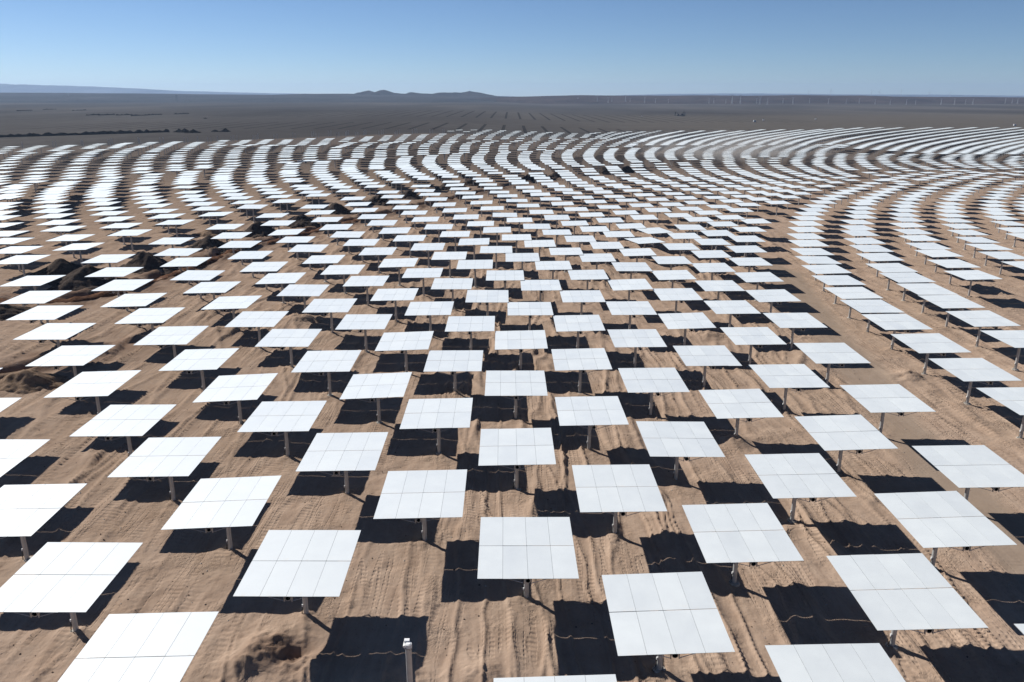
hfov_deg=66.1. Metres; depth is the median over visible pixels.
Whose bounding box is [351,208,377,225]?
heliostat
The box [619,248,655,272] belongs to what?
heliostat
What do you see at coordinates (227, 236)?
heliostat
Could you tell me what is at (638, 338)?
heliostat
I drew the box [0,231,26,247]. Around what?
heliostat
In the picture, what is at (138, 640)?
heliostat
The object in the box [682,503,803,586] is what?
heliostat
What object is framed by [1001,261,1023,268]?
heliostat
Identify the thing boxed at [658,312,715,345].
heliostat
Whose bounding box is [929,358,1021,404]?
heliostat
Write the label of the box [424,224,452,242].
heliostat
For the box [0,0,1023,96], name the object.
sky
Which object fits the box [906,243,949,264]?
heliostat
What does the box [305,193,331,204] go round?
heliostat
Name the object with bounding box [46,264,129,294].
gravel mound
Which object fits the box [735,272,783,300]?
heliostat
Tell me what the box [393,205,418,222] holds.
heliostat
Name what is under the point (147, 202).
heliostat
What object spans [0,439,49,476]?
heliostat
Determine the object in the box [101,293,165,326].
heliostat
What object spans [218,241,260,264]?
heliostat
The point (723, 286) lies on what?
heliostat
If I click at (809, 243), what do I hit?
heliostat
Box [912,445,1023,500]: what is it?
heliostat
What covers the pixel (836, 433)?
heliostat
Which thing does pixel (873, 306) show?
heliostat
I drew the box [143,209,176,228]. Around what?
heliostat
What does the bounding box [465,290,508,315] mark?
heliostat
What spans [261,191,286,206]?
heliostat
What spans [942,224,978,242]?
heliostat
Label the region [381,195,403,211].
heliostat
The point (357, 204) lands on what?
heliostat
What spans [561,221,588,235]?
heliostat
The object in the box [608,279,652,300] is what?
heliostat
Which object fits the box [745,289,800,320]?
heliostat
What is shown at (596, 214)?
heliostat
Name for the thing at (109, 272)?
heliostat
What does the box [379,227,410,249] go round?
heliostat
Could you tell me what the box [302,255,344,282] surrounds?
heliostat
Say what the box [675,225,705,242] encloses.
heliostat
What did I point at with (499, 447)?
heliostat
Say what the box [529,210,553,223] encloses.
heliostat
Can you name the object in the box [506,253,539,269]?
heliostat
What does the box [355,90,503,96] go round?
hills
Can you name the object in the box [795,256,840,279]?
heliostat
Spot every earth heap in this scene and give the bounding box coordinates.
[178,128,188,132]
[186,129,200,132]
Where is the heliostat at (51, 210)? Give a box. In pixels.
[32,208,69,226]
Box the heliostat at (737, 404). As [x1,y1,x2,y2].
[699,389,783,435]
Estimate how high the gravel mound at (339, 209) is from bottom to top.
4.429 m
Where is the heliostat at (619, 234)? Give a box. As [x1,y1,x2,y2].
[603,231,634,251]
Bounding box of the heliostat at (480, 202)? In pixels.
[470,200,492,216]
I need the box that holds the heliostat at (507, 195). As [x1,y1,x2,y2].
[497,194,517,209]
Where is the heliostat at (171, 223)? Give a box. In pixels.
[156,220,192,236]
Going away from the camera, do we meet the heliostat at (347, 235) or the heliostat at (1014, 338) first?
the heliostat at (1014, 338)
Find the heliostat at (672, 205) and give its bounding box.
[660,202,683,218]
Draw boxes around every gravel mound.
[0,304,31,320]
[0,369,71,394]
[30,258,81,275]
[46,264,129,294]
[119,251,184,275]
[187,235,231,255]
[191,226,228,236]
[242,221,285,237]
[287,214,319,227]
[321,203,357,214]
[364,195,396,205]
[398,190,422,199]
[433,183,452,190]
[459,179,478,185]
[518,174,538,181]
[546,172,561,178]
[593,167,610,173]
[618,165,634,171]
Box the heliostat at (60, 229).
[39,226,84,245]
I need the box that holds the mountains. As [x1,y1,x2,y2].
[0,84,295,94]
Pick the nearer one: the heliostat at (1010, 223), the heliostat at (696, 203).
the heliostat at (1010, 223)
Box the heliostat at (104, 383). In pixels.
[44,370,140,413]
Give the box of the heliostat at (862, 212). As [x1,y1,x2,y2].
[844,210,875,219]
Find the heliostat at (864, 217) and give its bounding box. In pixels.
[846,215,876,219]
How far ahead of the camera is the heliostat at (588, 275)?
138.11 m
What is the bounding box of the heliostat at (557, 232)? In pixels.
[542,229,571,247]
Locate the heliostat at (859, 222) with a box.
[841,220,873,237]
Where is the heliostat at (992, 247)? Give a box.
[967,244,1012,265]
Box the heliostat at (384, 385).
[340,372,411,423]
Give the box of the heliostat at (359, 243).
[343,239,379,260]
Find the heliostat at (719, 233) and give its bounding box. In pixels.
[700,230,734,249]
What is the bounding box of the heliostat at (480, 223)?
[467,221,493,237]
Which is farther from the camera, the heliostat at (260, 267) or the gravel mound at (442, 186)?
the gravel mound at (442, 186)
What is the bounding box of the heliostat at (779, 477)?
[745,453,856,522]
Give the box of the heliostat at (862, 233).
[840,230,879,250]
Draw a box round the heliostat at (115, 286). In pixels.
[92,279,153,311]
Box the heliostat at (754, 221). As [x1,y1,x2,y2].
[740,219,770,235]
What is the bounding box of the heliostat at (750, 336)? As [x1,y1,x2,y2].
[720,327,785,367]
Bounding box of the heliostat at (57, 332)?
[13,323,95,347]
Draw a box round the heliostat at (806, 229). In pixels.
[788,227,823,232]
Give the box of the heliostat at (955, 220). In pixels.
[936,218,972,235]
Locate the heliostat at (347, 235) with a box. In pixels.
[330,231,365,253]
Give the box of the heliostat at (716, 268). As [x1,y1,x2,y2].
[692,263,735,279]
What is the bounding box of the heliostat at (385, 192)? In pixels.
[377,190,399,200]
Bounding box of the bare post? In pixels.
[403,638,412,681]
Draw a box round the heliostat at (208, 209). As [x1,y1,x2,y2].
[191,206,224,224]
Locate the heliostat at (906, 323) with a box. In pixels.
[862,314,931,348]
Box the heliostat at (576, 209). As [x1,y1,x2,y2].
[564,207,588,220]
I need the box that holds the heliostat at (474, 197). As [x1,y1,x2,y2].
[462,195,482,210]
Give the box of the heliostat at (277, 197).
[267,195,291,210]
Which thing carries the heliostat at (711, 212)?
on the ground
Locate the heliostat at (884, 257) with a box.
[857,253,903,276]
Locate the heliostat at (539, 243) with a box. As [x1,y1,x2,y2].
[524,240,555,258]
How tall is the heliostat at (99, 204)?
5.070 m
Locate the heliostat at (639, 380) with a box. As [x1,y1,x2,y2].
[618,368,689,414]
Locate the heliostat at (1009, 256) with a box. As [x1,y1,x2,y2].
[980,252,1023,274]
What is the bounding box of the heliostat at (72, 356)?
[26,345,114,376]
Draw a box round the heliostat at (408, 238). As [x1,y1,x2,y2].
[393,235,425,257]
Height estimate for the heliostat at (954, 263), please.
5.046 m
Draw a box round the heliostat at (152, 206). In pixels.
[139,203,172,221]
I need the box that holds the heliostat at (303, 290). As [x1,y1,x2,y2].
[277,284,328,313]
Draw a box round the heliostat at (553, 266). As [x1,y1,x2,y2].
[535,261,571,279]
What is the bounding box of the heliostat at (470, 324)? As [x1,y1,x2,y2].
[445,316,494,349]
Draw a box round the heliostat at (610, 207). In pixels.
[597,205,621,217]
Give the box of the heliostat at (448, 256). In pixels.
[431,252,466,277]
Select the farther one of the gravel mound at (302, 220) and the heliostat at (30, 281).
the gravel mound at (302, 220)
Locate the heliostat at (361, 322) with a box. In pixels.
[335,314,391,352]
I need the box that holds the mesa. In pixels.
[474,95,1023,103]
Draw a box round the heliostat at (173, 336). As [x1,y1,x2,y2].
[134,326,207,357]
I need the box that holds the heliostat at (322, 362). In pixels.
[292,350,360,395]
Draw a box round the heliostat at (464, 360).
[423,350,482,391]
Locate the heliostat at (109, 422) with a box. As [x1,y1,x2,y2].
[70,404,176,455]
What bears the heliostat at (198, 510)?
on the ground
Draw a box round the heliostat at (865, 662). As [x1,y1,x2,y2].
[765,643,905,681]
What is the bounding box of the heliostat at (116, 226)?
[101,223,140,244]
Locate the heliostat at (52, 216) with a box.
[34,213,75,233]
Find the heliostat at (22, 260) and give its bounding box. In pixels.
[0,255,49,276]
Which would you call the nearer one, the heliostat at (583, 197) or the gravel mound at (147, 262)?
the gravel mound at (147, 262)
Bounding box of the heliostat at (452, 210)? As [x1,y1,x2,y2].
[442,208,466,225]
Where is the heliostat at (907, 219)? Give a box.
[889,217,924,234]
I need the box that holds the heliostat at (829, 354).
[794,343,869,387]
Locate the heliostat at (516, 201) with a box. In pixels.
[506,199,527,214]
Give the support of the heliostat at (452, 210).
on the ground
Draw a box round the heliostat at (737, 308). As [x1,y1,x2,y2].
[704,300,760,326]
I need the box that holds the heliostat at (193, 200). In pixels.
[182,198,211,214]
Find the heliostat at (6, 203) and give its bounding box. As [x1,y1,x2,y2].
[0,202,22,219]
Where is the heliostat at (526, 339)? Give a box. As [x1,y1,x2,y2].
[495,330,547,369]
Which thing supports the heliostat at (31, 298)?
on the ground
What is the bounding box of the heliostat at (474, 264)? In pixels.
[456,260,492,287]
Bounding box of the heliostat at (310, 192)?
[299,190,324,204]
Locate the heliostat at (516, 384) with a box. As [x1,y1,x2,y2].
[485,371,547,418]
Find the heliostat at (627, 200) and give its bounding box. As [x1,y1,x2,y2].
[616,199,638,209]
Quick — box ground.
[0,96,1023,681]
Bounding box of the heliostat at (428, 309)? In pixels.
[404,301,453,336]
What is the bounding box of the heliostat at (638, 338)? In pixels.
[608,329,666,367]
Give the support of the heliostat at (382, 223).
on the ground
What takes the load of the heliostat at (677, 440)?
on the ground
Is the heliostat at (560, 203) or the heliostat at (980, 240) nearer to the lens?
the heliostat at (980, 240)
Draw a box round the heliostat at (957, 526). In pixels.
[875,491,1016,569]
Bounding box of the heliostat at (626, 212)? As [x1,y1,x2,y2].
[613,210,638,223]
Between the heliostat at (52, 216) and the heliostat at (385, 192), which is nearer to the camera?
the heliostat at (52, 216)
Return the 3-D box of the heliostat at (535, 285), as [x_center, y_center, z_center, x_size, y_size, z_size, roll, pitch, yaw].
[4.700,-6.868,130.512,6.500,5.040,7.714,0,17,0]
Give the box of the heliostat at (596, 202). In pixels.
[584,200,606,211]
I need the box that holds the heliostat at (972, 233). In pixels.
[948,230,987,249]
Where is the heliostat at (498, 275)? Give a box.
[486,270,523,289]
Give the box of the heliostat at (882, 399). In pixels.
[840,384,935,432]
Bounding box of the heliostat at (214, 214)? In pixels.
[199,212,231,223]
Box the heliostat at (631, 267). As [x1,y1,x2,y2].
[611,262,651,278]
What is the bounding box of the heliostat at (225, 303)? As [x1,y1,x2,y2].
[201,295,261,318]
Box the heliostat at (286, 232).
[267,229,304,250]
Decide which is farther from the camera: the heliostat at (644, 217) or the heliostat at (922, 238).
the heliostat at (644, 217)
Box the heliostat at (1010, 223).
[991,221,1023,238]
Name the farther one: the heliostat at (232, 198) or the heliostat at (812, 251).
the heliostat at (232, 198)
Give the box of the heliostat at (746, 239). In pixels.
[729,236,765,256]
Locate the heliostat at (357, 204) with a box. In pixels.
[345,202,370,217]
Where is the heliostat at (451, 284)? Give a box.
[431,278,472,309]
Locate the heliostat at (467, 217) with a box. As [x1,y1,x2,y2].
[453,214,478,230]
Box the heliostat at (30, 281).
[0,275,64,290]
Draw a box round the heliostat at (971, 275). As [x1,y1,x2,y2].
[945,270,1001,295]
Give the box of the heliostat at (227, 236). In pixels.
[211,232,251,253]
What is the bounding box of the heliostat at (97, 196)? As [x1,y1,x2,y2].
[84,195,112,198]
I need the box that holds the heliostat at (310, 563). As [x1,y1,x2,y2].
[233,530,360,613]
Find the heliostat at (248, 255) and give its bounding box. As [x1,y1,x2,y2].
[228,251,272,277]
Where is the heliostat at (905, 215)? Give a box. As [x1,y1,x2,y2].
[889,213,920,228]
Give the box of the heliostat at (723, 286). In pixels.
[695,280,744,300]
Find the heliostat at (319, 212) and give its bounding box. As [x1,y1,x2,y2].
[305,210,334,225]
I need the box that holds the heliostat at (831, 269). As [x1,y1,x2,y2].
[801,264,850,291]
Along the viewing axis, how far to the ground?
91.04 m
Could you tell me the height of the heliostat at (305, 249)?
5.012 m
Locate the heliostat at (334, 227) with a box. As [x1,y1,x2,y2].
[320,224,352,244]
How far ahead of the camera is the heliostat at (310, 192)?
249.34 m
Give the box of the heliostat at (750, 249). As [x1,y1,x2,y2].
[727,245,765,266]
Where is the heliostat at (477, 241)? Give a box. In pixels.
[458,238,489,259]
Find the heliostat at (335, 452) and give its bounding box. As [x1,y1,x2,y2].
[296,432,387,493]
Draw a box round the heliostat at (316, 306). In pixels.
[302,298,356,331]
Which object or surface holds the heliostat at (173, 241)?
on the ground
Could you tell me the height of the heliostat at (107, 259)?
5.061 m
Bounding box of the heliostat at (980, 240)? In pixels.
[956,237,999,257]
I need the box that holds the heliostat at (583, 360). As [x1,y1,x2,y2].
[551,348,611,393]
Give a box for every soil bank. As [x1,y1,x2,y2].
[0,219,363,303]
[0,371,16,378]
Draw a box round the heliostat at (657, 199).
[646,198,669,212]
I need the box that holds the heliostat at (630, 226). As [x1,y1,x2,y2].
[616,223,645,241]
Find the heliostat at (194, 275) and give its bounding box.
[171,270,224,298]
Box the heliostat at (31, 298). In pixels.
[0,290,71,322]
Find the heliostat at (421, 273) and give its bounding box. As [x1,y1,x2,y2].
[402,268,442,295]
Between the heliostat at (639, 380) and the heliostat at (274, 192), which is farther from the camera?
the heliostat at (274, 192)
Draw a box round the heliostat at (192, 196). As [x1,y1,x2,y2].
[177,194,206,208]
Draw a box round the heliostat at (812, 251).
[790,248,833,270]
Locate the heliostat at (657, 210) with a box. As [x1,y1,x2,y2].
[645,208,670,223]
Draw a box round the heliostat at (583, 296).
[560,290,605,314]
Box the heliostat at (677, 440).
[636,421,724,479]
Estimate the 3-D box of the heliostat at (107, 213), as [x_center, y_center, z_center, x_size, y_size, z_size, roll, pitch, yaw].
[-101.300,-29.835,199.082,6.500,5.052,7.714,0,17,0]
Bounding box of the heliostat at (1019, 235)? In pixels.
[1005,233,1023,253]
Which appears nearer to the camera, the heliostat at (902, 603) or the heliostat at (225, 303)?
the heliostat at (902, 603)
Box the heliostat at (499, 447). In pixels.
[478,428,555,490]
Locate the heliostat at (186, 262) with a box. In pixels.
[160,257,210,283]
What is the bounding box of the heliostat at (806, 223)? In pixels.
[789,221,823,239]
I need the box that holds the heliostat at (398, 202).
[386,200,410,216]
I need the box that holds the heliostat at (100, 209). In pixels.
[86,207,121,225]
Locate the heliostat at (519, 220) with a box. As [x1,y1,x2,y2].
[507,218,532,233]
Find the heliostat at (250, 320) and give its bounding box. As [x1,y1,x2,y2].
[225,311,288,348]
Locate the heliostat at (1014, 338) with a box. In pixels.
[980,330,1023,370]
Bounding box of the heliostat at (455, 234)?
[440,231,469,251]
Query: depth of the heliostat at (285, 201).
227.79 m
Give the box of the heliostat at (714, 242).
[694,239,730,258]
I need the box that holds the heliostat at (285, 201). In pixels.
[273,199,299,215]
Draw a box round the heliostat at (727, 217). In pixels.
[715,215,744,230]
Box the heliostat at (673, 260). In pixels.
[651,256,691,281]
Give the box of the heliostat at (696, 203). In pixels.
[684,201,708,216]
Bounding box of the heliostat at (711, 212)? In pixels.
[695,210,722,227]
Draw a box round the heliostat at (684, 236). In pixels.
[667,233,701,252]
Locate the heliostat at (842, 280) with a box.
[811,275,865,303]
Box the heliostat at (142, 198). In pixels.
[131,196,163,210]
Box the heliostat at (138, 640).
[58,611,218,681]
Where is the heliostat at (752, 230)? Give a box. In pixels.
[732,227,766,245]
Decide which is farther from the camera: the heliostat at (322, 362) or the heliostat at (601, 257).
the heliostat at (601, 257)
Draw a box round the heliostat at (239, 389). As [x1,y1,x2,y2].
[192,373,277,423]
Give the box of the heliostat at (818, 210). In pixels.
[800,208,828,220]
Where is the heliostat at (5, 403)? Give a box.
[0,398,20,411]
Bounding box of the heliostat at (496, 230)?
[483,227,510,245]
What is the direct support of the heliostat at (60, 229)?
on the ground
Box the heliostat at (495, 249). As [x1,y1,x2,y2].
[480,246,511,268]
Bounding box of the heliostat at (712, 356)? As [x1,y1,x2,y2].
[673,345,741,386]
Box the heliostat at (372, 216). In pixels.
[358,214,386,231]
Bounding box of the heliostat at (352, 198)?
[341,196,365,209]
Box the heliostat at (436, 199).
[425,197,447,212]
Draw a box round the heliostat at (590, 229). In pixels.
[580,226,608,237]
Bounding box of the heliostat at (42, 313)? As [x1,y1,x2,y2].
[7,305,82,340]
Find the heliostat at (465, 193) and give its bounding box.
[455,192,475,205]
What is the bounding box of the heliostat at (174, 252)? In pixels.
[153,248,202,270]
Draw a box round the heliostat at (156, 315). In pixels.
[115,307,184,335]
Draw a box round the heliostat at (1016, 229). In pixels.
[998,227,1023,246]
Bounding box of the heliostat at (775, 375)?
[749,364,828,410]
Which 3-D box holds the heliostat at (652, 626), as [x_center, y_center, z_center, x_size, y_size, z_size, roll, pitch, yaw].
[9.100,18.550,48.144,6.497,5.111,7.714,0,17,0]
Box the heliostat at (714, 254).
[691,250,731,262]
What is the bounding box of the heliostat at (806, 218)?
[792,216,822,226]
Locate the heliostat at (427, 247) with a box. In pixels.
[410,243,444,267]
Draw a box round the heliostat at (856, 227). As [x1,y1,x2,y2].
[839,225,875,244]
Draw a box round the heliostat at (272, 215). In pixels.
[256,213,288,228]
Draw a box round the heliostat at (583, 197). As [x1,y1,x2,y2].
[572,196,593,206]
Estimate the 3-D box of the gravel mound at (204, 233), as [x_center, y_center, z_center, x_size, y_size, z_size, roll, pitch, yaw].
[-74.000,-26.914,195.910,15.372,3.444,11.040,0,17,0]
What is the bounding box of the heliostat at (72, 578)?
[0,542,142,631]
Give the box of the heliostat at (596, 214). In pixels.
[579,212,604,225]
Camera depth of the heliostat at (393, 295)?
122.00 m
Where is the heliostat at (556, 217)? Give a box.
[544,215,569,229]
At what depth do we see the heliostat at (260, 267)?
139.93 m
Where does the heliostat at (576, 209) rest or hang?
on the ground
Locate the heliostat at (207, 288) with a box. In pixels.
[184,281,240,310]
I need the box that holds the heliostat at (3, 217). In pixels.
[0,215,21,222]
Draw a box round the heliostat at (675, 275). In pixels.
[652,270,695,287]
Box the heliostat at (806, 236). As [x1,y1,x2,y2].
[787,233,824,247]
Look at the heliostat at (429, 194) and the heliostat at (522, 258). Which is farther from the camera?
the heliostat at (429, 194)
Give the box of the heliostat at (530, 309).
[507,302,552,329]
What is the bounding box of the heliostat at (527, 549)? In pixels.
[477,517,578,597]
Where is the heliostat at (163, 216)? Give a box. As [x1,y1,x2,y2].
[148,213,185,233]
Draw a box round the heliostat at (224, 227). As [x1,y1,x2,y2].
[205,224,243,241]
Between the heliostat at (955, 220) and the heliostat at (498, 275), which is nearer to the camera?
the heliostat at (498, 275)
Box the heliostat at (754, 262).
[729,257,772,282]
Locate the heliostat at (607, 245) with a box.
[590,242,623,264]
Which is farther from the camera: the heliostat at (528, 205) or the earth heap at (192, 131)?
the earth heap at (192, 131)
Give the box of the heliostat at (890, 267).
[867,263,917,289]
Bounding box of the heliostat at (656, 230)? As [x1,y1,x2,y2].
[636,227,673,247]
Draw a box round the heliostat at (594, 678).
[494,674,616,681]
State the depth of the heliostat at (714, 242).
173.49 m
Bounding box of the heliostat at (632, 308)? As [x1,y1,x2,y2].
[606,301,656,328]
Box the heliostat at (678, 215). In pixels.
[664,213,692,230]
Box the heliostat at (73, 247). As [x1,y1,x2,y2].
[52,243,102,265]
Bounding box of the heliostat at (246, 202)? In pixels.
[231,200,260,217]
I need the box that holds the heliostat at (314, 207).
[300,205,327,218]
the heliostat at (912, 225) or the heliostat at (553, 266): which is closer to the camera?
the heliostat at (553, 266)
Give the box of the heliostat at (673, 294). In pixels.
[653,288,702,312]
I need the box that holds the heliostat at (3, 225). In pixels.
[0,222,23,237]
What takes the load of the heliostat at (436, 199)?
on the ground
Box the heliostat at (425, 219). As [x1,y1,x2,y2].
[411,217,438,236]
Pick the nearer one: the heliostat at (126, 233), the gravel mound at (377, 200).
the heliostat at (126, 233)
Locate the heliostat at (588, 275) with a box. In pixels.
[568,270,608,289]
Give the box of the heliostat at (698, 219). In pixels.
[683,217,712,234]
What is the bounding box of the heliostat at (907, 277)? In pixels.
[880,272,934,300]
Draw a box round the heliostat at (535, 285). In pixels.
[520,280,561,301]
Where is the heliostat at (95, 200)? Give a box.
[83,198,117,206]
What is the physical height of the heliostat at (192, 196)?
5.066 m
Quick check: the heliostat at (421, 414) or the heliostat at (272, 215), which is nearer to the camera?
the heliostat at (421, 414)
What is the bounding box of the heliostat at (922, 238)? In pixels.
[898,235,940,255]
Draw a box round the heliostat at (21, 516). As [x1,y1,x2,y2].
[0,483,86,561]
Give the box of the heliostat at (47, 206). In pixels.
[33,204,70,209]
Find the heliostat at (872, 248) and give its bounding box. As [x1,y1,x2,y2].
[850,245,893,266]
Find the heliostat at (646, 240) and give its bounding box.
[624,237,663,258]
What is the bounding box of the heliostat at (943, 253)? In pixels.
[915,249,962,271]
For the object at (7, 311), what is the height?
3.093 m
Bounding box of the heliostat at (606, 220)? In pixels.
[596,218,623,230]
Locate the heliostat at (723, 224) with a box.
[707,221,737,238]
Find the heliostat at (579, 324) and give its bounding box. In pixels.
[553,315,604,348]
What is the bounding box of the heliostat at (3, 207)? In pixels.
[0,206,16,222]
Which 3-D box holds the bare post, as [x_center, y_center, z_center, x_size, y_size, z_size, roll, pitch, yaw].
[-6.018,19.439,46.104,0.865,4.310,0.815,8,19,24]
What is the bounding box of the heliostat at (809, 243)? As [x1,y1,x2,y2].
[788,240,827,255]
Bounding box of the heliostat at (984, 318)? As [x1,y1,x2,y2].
[946,310,1020,346]
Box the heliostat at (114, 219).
[94,216,134,236]
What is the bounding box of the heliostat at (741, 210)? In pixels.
[725,208,753,224]
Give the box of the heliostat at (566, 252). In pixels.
[549,248,583,271]
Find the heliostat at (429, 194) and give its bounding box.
[419,193,440,207]
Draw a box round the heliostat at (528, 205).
[517,204,539,217]
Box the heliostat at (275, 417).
[238,401,325,455]
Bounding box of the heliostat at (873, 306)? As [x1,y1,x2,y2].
[841,300,904,331]
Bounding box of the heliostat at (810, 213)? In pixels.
[795,212,823,215]
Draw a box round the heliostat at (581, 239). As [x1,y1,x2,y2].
[564,236,595,256]
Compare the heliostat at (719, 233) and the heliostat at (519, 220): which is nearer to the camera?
the heliostat at (719, 233)
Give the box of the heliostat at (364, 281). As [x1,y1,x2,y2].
[343,276,388,304]
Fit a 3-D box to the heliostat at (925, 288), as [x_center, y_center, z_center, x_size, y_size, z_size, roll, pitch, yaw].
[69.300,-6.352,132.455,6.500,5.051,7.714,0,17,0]
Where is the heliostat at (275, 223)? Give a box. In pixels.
[260,220,295,238]
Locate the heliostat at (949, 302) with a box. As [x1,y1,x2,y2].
[918,295,984,326]
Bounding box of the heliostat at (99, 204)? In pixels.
[85,202,117,217]
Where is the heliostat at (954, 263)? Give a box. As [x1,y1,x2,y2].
[928,259,979,283]
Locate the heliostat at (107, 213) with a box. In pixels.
[89,211,127,230]
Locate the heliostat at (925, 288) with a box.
[897,283,957,312]
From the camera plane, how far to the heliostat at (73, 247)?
154.82 m
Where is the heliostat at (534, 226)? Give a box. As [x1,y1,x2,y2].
[523,224,550,239]
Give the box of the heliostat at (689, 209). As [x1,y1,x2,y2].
[677,207,701,222]
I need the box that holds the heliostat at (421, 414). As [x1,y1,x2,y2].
[400,398,472,454]
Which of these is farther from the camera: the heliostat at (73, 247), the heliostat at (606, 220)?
the heliostat at (606, 220)
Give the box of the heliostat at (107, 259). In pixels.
[82,254,134,266]
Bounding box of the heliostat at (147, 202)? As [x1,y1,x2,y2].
[134,199,167,216]
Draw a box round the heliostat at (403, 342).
[375,331,433,371]
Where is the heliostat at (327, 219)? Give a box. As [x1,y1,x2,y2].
[311,217,342,236]
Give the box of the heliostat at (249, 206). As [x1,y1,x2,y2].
[236,204,266,222]
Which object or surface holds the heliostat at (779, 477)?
on the ground
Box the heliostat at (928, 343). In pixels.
[891,333,969,374]
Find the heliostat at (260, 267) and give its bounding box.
[240,262,286,289]
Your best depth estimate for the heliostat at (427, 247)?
161.80 m
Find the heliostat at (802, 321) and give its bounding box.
[763,313,827,349]
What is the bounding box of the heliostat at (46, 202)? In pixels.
[31,200,66,204]
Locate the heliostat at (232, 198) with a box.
[224,196,252,212]
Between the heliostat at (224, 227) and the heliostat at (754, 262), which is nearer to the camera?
the heliostat at (754, 262)
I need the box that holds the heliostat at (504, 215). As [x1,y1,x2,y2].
[492,213,516,226]
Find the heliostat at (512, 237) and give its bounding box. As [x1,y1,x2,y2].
[502,234,531,252]
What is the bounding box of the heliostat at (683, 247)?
[662,243,699,264]
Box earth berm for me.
[0,129,169,136]
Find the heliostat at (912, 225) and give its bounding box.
[890,222,925,241]
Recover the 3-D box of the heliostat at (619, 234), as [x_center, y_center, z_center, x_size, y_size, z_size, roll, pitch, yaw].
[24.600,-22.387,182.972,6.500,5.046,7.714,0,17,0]
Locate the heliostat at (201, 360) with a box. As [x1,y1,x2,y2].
[159,348,238,390]
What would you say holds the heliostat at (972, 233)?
on the ground
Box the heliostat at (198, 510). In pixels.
[161,475,281,548]
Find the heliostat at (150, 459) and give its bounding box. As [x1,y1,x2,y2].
[108,437,220,500]
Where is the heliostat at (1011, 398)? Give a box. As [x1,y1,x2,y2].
[977,387,1023,437]
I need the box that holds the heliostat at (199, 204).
[185,202,215,219]
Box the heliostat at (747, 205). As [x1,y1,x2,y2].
[735,203,760,217]
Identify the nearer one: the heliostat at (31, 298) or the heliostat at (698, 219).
the heliostat at (31, 298)
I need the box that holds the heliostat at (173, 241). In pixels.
[149,237,194,259]
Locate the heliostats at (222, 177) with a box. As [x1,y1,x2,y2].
[0,127,1023,634]
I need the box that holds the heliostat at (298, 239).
[276,236,315,258]
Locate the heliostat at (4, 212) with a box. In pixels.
[0,211,16,230]
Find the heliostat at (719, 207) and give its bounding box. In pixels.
[707,205,731,220]
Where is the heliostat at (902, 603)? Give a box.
[827,553,987,649]
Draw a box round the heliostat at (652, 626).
[602,572,734,672]
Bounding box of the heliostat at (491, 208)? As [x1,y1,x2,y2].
[480,206,503,220]
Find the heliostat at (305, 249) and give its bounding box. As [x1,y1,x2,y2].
[288,245,327,268]
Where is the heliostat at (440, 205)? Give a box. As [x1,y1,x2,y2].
[432,202,455,218]
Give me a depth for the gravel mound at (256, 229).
194.93 m
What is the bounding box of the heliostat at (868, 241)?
[844,237,885,259]
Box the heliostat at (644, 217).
[630,215,657,232]
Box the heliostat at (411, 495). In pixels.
[373,469,466,541]
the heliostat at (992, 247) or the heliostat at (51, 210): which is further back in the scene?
the heliostat at (51, 210)
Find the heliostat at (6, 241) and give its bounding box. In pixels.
[0,238,31,256]
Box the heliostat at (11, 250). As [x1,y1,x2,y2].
[0,246,42,270]
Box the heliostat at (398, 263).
[378,258,417,285]
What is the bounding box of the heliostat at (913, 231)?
[893,229,932,247]
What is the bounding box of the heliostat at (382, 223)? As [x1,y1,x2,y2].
[367,220,397,239]
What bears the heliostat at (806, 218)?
on the ground
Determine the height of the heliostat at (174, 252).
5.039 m
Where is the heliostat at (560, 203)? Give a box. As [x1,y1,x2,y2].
[551,202,573,214]
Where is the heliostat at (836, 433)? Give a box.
[795,415,897,472]
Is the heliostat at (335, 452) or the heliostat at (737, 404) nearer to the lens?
the heliostat at (335, 452)
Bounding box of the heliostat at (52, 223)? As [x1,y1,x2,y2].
[38,219,80,241]
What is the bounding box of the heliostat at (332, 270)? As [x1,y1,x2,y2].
[320,265,364,293]
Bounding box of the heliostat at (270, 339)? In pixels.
[255,329,321,366]
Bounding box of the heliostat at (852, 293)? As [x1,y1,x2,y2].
[823,287,881,318]
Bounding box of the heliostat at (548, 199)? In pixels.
[540,197,560,209]
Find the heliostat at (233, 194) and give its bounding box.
[221,193,246,208]
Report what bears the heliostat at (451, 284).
on the ground
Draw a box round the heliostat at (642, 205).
[630,203,653,214]
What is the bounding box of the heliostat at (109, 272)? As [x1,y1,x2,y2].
[85,267,142,296]
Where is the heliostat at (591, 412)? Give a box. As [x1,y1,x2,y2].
[555,396,628,448]
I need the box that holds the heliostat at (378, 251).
[359,247,396,272]
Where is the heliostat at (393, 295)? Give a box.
[370,288,418,321]
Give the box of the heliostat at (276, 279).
[256,272,305,302]
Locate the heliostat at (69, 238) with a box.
[47,234,94,257]
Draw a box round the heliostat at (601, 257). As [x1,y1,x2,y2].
[579,253,615,269]
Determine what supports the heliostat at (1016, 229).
on the ground
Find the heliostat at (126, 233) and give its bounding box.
[108,229,151,250]
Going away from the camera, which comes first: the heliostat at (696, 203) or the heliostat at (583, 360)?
the heliostat at (583, 360)
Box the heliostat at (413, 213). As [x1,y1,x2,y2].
[401,211,426,228]
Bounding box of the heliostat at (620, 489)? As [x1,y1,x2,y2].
[572,464,666,532]

